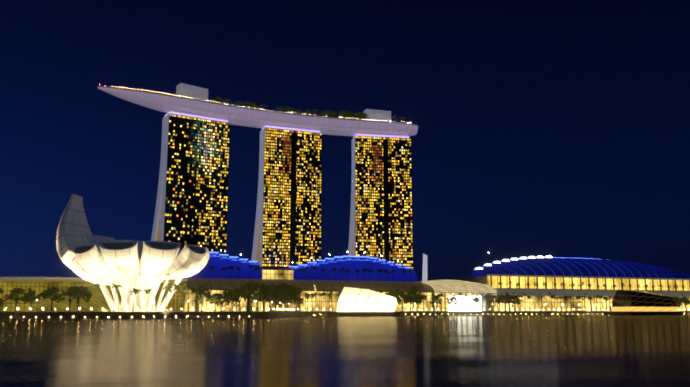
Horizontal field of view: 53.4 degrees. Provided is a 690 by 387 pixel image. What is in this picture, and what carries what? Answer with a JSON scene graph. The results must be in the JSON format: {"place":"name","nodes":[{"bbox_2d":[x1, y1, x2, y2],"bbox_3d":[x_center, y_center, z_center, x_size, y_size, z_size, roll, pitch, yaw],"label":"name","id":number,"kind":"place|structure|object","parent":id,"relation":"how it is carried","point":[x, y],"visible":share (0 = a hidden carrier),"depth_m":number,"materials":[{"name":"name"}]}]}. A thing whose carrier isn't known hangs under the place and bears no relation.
{"place":"outdoors","nodes":[
{"label":"outdoors","id":0,"kind":"place"},
{"bbox_2d":[151,113,229,256],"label":"hotel tower","id":1,"kind":"structure","parent":0,"point":[191,201],"depth_m":677.21,"materials":[{"name":"black glass"}]},
{"bbox_2d":[165,111,227,121],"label":"tower crown","id":2,"kind":"object","parent":1,"relation":"on","point":[196,116],"visible":0.33,"depth_m":689.35},
{"bbox_2d":[98,86,417,135],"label":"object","id":3,"kind":"structure","parent":0,"point":[244,116],"depth_m":717.93,"materials":[{"name":"grey metal"}]},
{"bbox_2d":[176,83,207,101],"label":"deck pavilion","id":4,"kind":"structure","parent":3,"relation":"on","point":[190,91],"depth_m":687.85,"materials":[{"name":"grey"}]},
{"bbox_2d":[363,109,390,121],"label":"deck pavilion","id":5,"kind":"structure","parent":3,"relation":"on","point":[378,115],"depth_m":766.25,"materials":[{"name":"grey"}]},
{"bbox_2d":[251,127,321,267],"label":"hotel tower","id":6,"kind":"structure","parent":0,"point":[287,231],"depth_m":723.73,"materials":[{"name":"black glass"}]},
{"bbox_2d":[262,125,319,132],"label":"light strip","id":7,"kind":"object","parent":6,"relation":"on","point":[277,127],"visible":0.33,"depth_m":736.63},
{"bbox_2d":[210,96,404,121],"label":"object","id":8,"kind":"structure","parent":0,"point":[345,114],"depth_m":747.00,"materials":[{"name":"plant"}]},
{"bbox_2d":[0,315,689,386],"bbox_3d":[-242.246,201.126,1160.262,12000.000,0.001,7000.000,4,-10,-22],"label":"water","id":9,"kind":"structure","parent":0,"point":[496,351],"depth_m":63.88,"materials":[{"name":"black liquid"}]},
{"bbox_2d":[327,287,399,315],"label":"crystal pavilion","id":10,"kind":"structure","parent":9,"relation":"in","point":[358,302],"depth_m":450.94,"materials":[{"name":"white glass"}]},
{"bbox_2d":[604,290,681,314],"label":"crystal pavilion","id":11,"kind":"structure","parent":9,"relation":"in","point":[626,302],"depth_m":539.12,"materials":[{"name":"black glass"}]},
{"bbox_2d":[0,311,689,318],"bbox_3d":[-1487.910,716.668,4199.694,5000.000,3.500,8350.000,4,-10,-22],"label":"lights","id":12,"kind":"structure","parent":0,"point":[123,315],"depth_m":331.90,"materials":[{"name":"grey"}]},
{"bbox_2d":[0,277,186,311],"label":"glass block","id":13,"kind":"structure","parent":12,"relation":"on","point":[41,284],"depth_m":429.88,"materials":[{"name":"glass"},{"name":"metal"}]},
{"bbox_2d":[94,273,182,311],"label":"support columns","id":14,"kind":"structure","parent":12,"relation":"on","point":[143,302],"depth_m":347.78,"materials":[{"name":"white"}]},
{"bbox_2d":[56,194,209,284],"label":"lotus-shaped museum","id":15,"kind":"structure","parent":14,"relation":"on","point":[84,253],"depth_m":341.31,"materials":[{"name":"white"}]},
{"bbox_2d":[36,300,610,311],"bbox_3d":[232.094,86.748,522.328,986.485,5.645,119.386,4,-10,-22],"label":"walkway lamp columns","id":16,"kind":"structure","parent":12,"relation":"on","point":[271,309],"depth_m":351.91,"materials":[{"name":"grey"}]},
{"bbox_2d":[180,267,477,310],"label":"shopping mall building","id":17,"kind":"structure","parent":12,"relation":"on","point":[276,275],"depth_m":502.32,"materials":[{"name":"beige glass"}]},
{"bbox_2d":[177,250,261,278],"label":"curved roof","id":18,"kind":"structure","parent":17,"relation":"on","point":[217,260],"depth_m":497.07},
{"bbox_2d":[202,264,412,281],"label":"trees","id":19,"kind":"object","parent":17,"relation":"on","point":[301,270],"visible":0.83,"depth_m":515.75,"materials":[{"name":"green plant"}]},
{"bbox_2d":[288,251,417,281],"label":"curved roof","id":20,"kind":"structure","parent":17,"relation":"on","point":[353,263],"depth_m":534.23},
{"bbox_2d":[422,252,512,284],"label":"sail fin and mast","id":21,"kind":"object","parent":17,"relation":"on","point":[424,275],"visible":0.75,"depth_m":552.50,"materials":[{"name":"white metal"}]},
{"bbox_2d":[0,281,689,311],"bbox_3d":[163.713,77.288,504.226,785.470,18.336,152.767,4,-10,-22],"label":"waterfront trees","id":22,"kind":"object","parent":12,"relation":"on","point":[280,294],"visible":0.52,"depth_m":377.80,"materials":[{"name":"green plant"}]},
{"bbox_2d":[5,308,689,316],"bbox_3d":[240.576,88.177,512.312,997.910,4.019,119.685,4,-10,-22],"label":"promenade rail","id":23,"kind":"object","parent":12,"relation":"on","point":[395,310],"visible":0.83,"depth_m":513.63,"materials":[{"name":"grey metal"}]},
{"bbox_2d":[422,280,497,310],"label":"entrance pavilion","id":24,"kind":"structure","parent":12,"relation":"on","point":[454,286],"depth_m":531.24,"materials":[{"name":"white metal"}]},
{"bbox_2d":[419,274,689,310],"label":"convention center building","id":25,"kind":"structure","parent":12,"relation":"on","point":[558,290],"depth_m":575.57,"materials":[{"name":"yellow glass"}]},
{"bbox_2d":[472,255,689,278],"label":"curved roof","id":26,"kind":"structure","parent":25,"relation":"on","point":[548,265],"depth_m":603.13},
{"bbox_2d":[497,281,689,290],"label":"expo terrace trees","id":27,"kind":"object","parent":25,"relation":"on","point":[572,285],"visible":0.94,"depth_m":583.12,"materials":[{"name":"green plant"}]},
{"bbox_2d":[348,136,412,268],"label":"hotel tower","id":28,"kind":"structure","parent":0,"point":[381,205],"depth_m":753.16,"materials":[{"name":"black glass"}]},
{"bbox_2d":[353,134,408,137],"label":"light strip","id":29,"kind":"object","parent":28,"relation":"on","point":[381,135],"visible":0.33,"depth_m":765.70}
]}

